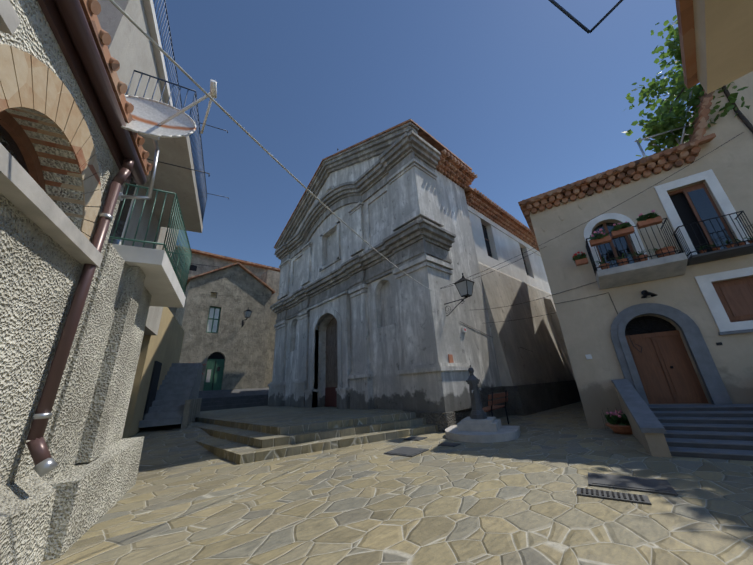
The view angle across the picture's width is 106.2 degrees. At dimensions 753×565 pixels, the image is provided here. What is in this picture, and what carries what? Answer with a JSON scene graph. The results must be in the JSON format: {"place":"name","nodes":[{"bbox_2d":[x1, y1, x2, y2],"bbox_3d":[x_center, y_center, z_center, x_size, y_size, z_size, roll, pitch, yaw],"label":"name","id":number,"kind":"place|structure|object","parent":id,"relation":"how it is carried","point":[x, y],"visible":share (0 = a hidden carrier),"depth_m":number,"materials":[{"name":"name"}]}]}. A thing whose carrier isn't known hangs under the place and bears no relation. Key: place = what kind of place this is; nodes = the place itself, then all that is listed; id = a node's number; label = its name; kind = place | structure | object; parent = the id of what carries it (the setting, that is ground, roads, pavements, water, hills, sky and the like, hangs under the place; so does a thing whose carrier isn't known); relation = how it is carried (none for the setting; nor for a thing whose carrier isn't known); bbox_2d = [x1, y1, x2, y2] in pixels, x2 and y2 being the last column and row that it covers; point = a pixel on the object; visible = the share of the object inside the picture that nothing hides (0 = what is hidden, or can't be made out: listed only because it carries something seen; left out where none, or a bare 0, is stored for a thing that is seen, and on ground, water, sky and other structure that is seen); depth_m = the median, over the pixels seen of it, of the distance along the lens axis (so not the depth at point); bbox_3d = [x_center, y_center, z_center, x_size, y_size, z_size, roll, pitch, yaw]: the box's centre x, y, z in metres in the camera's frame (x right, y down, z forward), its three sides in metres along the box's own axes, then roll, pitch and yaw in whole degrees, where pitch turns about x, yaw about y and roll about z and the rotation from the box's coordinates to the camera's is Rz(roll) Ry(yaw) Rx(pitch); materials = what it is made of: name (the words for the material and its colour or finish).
{"place":"outdoors","nodes":[
{"label":"outdoors","id":0,"kind":"place"},
{"bbox_2d":[122,307,184,437],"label":"yellow house walls","id":1,"kind":"structure","parent":0,"point":[160,353],"depth_m":8.62,"materials":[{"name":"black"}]},
{"bbox_2d":[122,421,215,469],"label":"paved ground","id":2,"kind":"structure","parent":0,"point":[168,444],"depth_m":6.70,"materials":[{"name":"grey stone"}]},
{"bbox_2d":[138,363,202,428],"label":"stone alley stairs","id":3,"kind":"structure","parent":2,"relation":"on","point":[177,400],"depth_m":9.54,"materials":[{"name":"grey stone"}]},
{"bbox_2d":[194,406,437,463],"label":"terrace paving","id":4,"kind":"structure","parent":0,"point":[248,435],"depth_m":6.93,"materials":[{"name":"grey stone"}]},
{"bbox_2d":[198,388,268,410],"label":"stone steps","id":5,"kind":"structure","parent":4,"relation":"on","point":[229,399],"depth_m":15.99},
{"bbox_2d":[310,309,342,407],"bbox_3d":[-2.167,3.236,12.460,0.270,4.200,2.500,14,-26,-39],"label":"doorway arch","id":6,"kind":"structure","parent":4,"relation":"on","point":[335,314],"depth_m":12.77,"materials":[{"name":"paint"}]},
{"bbox_2d":[325,317,337,406],"bbox_3d":[-1.749,3.409,12.781,0.110,4.050,2.000,14,-26,-39],"label":"church door","id":7,"kind":"structure","parent":6,"relation":"in","point":[331,371],"depth_m":12.99,"materials":[{"name":"brown wood"}]},
{"bbox_2d":[40,401,752,564],"bbox_3d":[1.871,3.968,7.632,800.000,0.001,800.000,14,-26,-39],"label":"stone pavement","id":8,"kind":"structure","parent":0,"point":[519,501],"depth_m":2.89,"materials":[{"name":"beige stone"}]},
{"bbox_2d":[0,0,125,486],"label":"house wall","id":9,"kind":"structure","parent":8,"relation":"on","point":[40,271],"depth_m":2.19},
{"bbox_2d":[0,44,100,241],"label":"brick arch","id":10,"kind":"structure","parent":9,"relation":"attached to","point":[28,81],"depth_m":2.23,"materials":[{"name":"beige brick"}]},
{"bbox_2d":[0,0,102,564],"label":"stone ledge","id":11,"kind":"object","parent":9,"relation":"attached to","point":[26,505],"depth_m":2.12,"materials":[{"name":"grey stone"}]},
{"bbox_2d":[26,0,146,476],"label":"drainpipe","id":12,"kind":"object","parent":9,"relation":"attached to","point":[71,12],"visible":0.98,"depth_m":2.47,"materials":[{"name":"red metal"}]},
{"bbox_2d":[37,0,151,183],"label":"house roof","id":13,"kind":"structure","parent":9,"relation":"on","point":[91,11],"depth_m":2.45,"materials":[{"name":"brown metal"}]},
{"bbox_2d":[117,139,159,200],"bbox_3d":[-2.822,-1.363,3.313,0.322,0.742,0.500,7,-22,-25],"label":"metal pipe","id":14,"kind":"object","parent":9,"relation":"attached to","point":[121,196],"visible":0.73,"depth_m":3.45,"materials":[{"name":"silver metal"}]},
{"bbox_2d":[121,79,216,139],"bbox_3d":[-2.366,-1.963,3.077,1.097,0.824,0.800,7,-42,-25],"label":"satellite dish","id":15,"kind":"object","parent":9,"relation":"attached to","point":[156,119],"visible":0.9,"depth_m":3.24,"materials":[{"name":"paint"}]},
{"bbox_2d":[42,0,178,561],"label":"balcony building walls","id":16,"kind":"structure","parent":8,"relation":"on","point":[91,478],"depth_m":3.42,"materials":[{"name":"beige paint"}]},
{"bbox_2d":[107,0,228,307],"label":"building with balconies","id":17,"kind":"structure","parent":16,"relation":"attached to","point":[175,202],"depth_m":5.17,"materials":[{"name":"grey concrete"}]},
{"bbox_2d":[175,265,271,390],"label":"house walls","id":18,"kind":"structure","parent":8,"relation":"on","point":[237,289],"depth_m":17.79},
{"bbox_2d":[184,262,274,390],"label":"house","id":19,"kind":"structure","parent":18,"relation":"attached to","point":[214,371],"depth_m":17.06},
{"bbox_2d":[242,307,252,326],"bbox_3d":[-8.353,2.203,18.071,0.432,1.134,1.073,14,-26,-39],"label":"lantern","id":20,"kind":"object","parent":18,"relation":"attached to","point":[247,313],"visible":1,"depth_m":17.83,"materials":[{"name":"grey metal"}]},
{"bbox_2d":[168,245,279,387],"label":"tall house walls","id":21,"kind":"structure","parent":8,"relation":"on","point":[269,276],"depth_m":21.64,"materials":[{"name":"stone"}]},
{"bbox_2d":[267,119,472,412],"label":"church facade","id":22,"kind":"structure","parent":8,"relation":"on","point":[416,245],"depth_m":10.80,"materials":[{"name":"grey stone"}]},
{"bbox_2d":[308,294,350,406],"bbox_3d":[-2.150,3.087,12.539,0.200,4.530,3.160,14,-26,-39],"label":"portal surround","id":23,"kind":"object","parent":22,"relation":"attached to","point":[340,305],"visible":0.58,"depth_m":12.07,"materials":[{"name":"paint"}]},
{"bbox_2d":[445,273,473,315],"bbox_3d":[2.479,0.399,8.840,0.480,1.260,1.192,14,-26,-39],"label":"street lantern","id":24,"kind":"object","parent":22,"relation":"attached to","point":[464,285],"depth_m":8.56,"materials":[{"name":"grey metal"}]},
{"bbox_2d":[284,155,501,409],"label":"wall panels","id":25,"kind":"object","parent":8,"relation":"on","point":[386,347],"depth_m":11.31,"materials":[{"name":"grey paint"}]},
{"bbox_2d":[407,386,509,431],"bbox_3d":[2.759,3.963,9.144,3.962,0.950,1.660,14,-26,-39],"label":"wall base","id":26,"kind":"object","parent":8,"relation":"on","point":[443,421],"depth_m":8.03,"materials":[{"name":"grey stone"}]},
{"bbox_2d":[445,365,520,442],"bbox_3d":[2.313,2.756,6.686,1.600,1.580,1.400,-13,-22,26],"label":"fountain","id":27,"kind":"object","parent":8,"relation":"on","point":[478,425],"visible":1,"depth_m":6.31,"materials":[{"name":"stone"}]},
{"bbox_2d":[482,390,508,423],"bbox_3d":[3.207,3.467,7.785,0.569,0.905,1.500,-19,-25,37],"label":"bench","id":28,"kind":"object","parent":8,"relation":"on","point":[491,404],"visible":0.75,"depth_m":7.73,"materials":[{"name":"brown wood"}]},
{"bbox_2d":[468,211,550,293],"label":"church nave","id":29,"kind":"structure","parent":8,"relation":"on","point":[504,247],"depth_m":15.09,"materials":[{"name":"paint"}]},
{"bbox_2d":[436,149,540,256],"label":"church eaves","id":30,"kind":"object","parent":29,"relation":"attached to","point":[454,170],"visible":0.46,"depth_m":13.99,"materials":[{"name":"brown tile"}]},
{"bbox_2d":[464,186,531,233],"bbox_3d":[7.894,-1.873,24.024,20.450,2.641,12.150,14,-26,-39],"label":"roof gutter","id":31,"kind":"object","parent":29,"relation":"on","point":[468,188],"depth_m":14.15,"materials":[{"name":"brown tile"}]},
{"bbox_2d":[482,224,527,274],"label":"windows","id":32,"kind":"structure","parent":29,"relation":"in","point":[486,241],"depth_m":14.55,"materials":[{"name":"black glass"}]},
{"bbox_2d":[384,436,677,504],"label":"manhole covers","id":33,"kind":"object","parent":8,"relation":"on","point":[659,486],"visible":1,"depth_m":3.17,"materials":[{"name":"grey metal"}]},
{"bbox_2d":[601,409,632,433],"bbox_3d":[5.251,2.962,6.078,0.606,0.471,0.713,-16,-24,31],"label":"flower pot","id":34,"kind":"object","parent":8,"relation":"on","point":[618,423],"depth_m":5.93,"materials":[{"name":"ceramic"}]},
{"bbox_2d":[530,71,752,428],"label":"house walls","id":35,"kind":"structure","parent":8,"relation":"on","point":[585,323],"depth_m":6.83,"materials":[{"name":"beige paint"}]},
{"bbox_2d":[109,0,752,352],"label":"cables","id":36,"kind":"object","parent":35,"relation":"attached to","point":[571,17],"visible":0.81,"depth_m":2.66,"materials":[{"name":"grey plastic"}]},
{"bbox_2d":[584,213,648,269],"bbox_3d":[6.136,-1.047,7.351,1.060,1.670,0.050,-16,-24,31],"label":"window surround","id":37,"kind":"object","parent":35,"relation":"attached to","point":[591,224],"visible":0.65,"depth_m":7.44,"materials":[{"name":"white paint"}]},
{"bbox_2d":[518,89,715,240],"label":"house eaves","id":38,"kind":"object","parent":35,"relation":"attached to","point":[687,153],"visible":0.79,"depth_m":7.35,"materials":[{"name":"brown tile"}]},
{"bbox_2d":[641,290,656,297],"bbox_3d":[6.280,0.258,6.563,0.292,0.247,0.420,-16,-24,31],"label":"wall lamp","id":39,"kind":"object","parent":35,"relation":"attached to","point":[645,293],"visible":1,"depth_m":6.49,"materials":[{"name":"black metal"}]},
{"bbox_2d":[573,210,752,269],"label":"balcony plants","id":40,"kind":"object","parent":35,"relation":"on","point":[627,228],"visible":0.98,"depth_m":6.63,"materials":[{"name":"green plant"}]},
{"bbox_2d":[634,87,692,156],"bbox_3d":[9.605,-4.753,7.702,4.653,3.200,2.425,-16,-24,31],"label":"pergola frame","id":41,"kind":"object","parent":35,"relation":"on","point":[670,131],"visible":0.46,"depth_m":7.43,"materials":[{"name":"grey"}]},
{"bbox_2d":[622,15,752,157],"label":"tree","id":42,"kind":"object","parent":41,"relation":"in","point":[666,111],"visible":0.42,"depth_m":7.60,"materials":[{"name":"green plant"}]},
{"bbox_2d":[625,316,707,403],"bbox_3d":[6.469,1.696,6.492,0.980,2.000,0.125,-16,-24,31],"label":"house door","id":43,"kind":"structure","parent":35,"relation":"in","point":[665,369],"depth_m":6.41,"materials":[{"name":"brown wood"}]},
{"bbox_2d":[586,211,752,289],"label":"house balconies","id":44,"kind":"structure","parent":35,"relation":"attached to","point":[676,264],"depth_m":6.38,"materials":[{"name":"black metal"}]},
{"bbox_2d":[617,308,723,404],"bbox_3d":[6.319,1.597,6.298,1.240,2.070,0.150,-16,-24,31],"label":"door surround","id":45,"kind":"object","parent":35,"relation":"on","point":[705,374],"visible":0.85,"depth_m":6.22,"materials":[{"name":"grey stone"}]},
{"bbox_2d":[610,303,732,403],"bbox_3d":[6.327,1.541,6.336,1.500,2.200,0.110,-16,-24,31],"label":"stone door arch","id":46,"kind":"structure","parent":35,"relation":"attached to","point":[708,358],"depth_m":6.31,"materials":[{"name":"grey stone"}]},
{"bbox_2d":[654,169,749,257],"bbox_3d":[7.490,-1.590,6.552,1.010,2.000,0.051,-16,-24,31],"label":"door frame","id":47,"kind":"object","parent":35,"relation":"attached to","point":[709,177],"visible":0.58,"depth_m":6.60,"materials":[{"name":"white paint"}]},
{"bbox_2d":[694,267,752,331],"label":"window frame","id":48,"kind":"object","parent":35,"relation":"attached to","point":[715,306],"visible":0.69,"depth_m":6.01,"materials":[{"name":"white paint"}]},
{"bbox_2d":[611,379,752,460],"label":"entrance stairs","id":49,"kind":"structure","parent":8,"relation":"on","point":[713,431],"depth_m":4.67,"materials":[{"name":"grey stone"}]},
{"bbox_2d":[675,0,752,93],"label":"building","id":50,"kind":"structure","parent":8,"relation":"on","point":[716,41],"depth_m":1.65,"materials":[{"name":"paint"}]},
{"bbox_2d":[153,0,699,267],"label":"sky","id":51,"kind":"structure","parent":0,"point":[535,103],"materials":[{"name":"blue"}]},
{"bbox_2d":[448,327,466,362],"bbox_3d":[2.498,1.393,9.173,1.520,2.380,0.170,14,-26,-39],"label":"utility box","id":52,"kind":"object","parent":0,"point":[450,356],"visible":0.67,"depth_m":8.46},
{"bbox_2d":[478,262,580,415],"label":"church side wall","id":53,"kind":"structure","parent":0,"point":[540,377],"depth_m":12.17,"materials":[{"name":"grey paint"}]},
{"bbox_2d":[541,203,722,358],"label":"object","id":54,"kind":"object","parent":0,"point":[588,356],"visible":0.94,"depth_m":7.93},
{"bbox_2d":[591,183,752,334],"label":"windows","id":55,"kind":"structure","parent":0,"point":[694,203],"depth_m":6.57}
]}

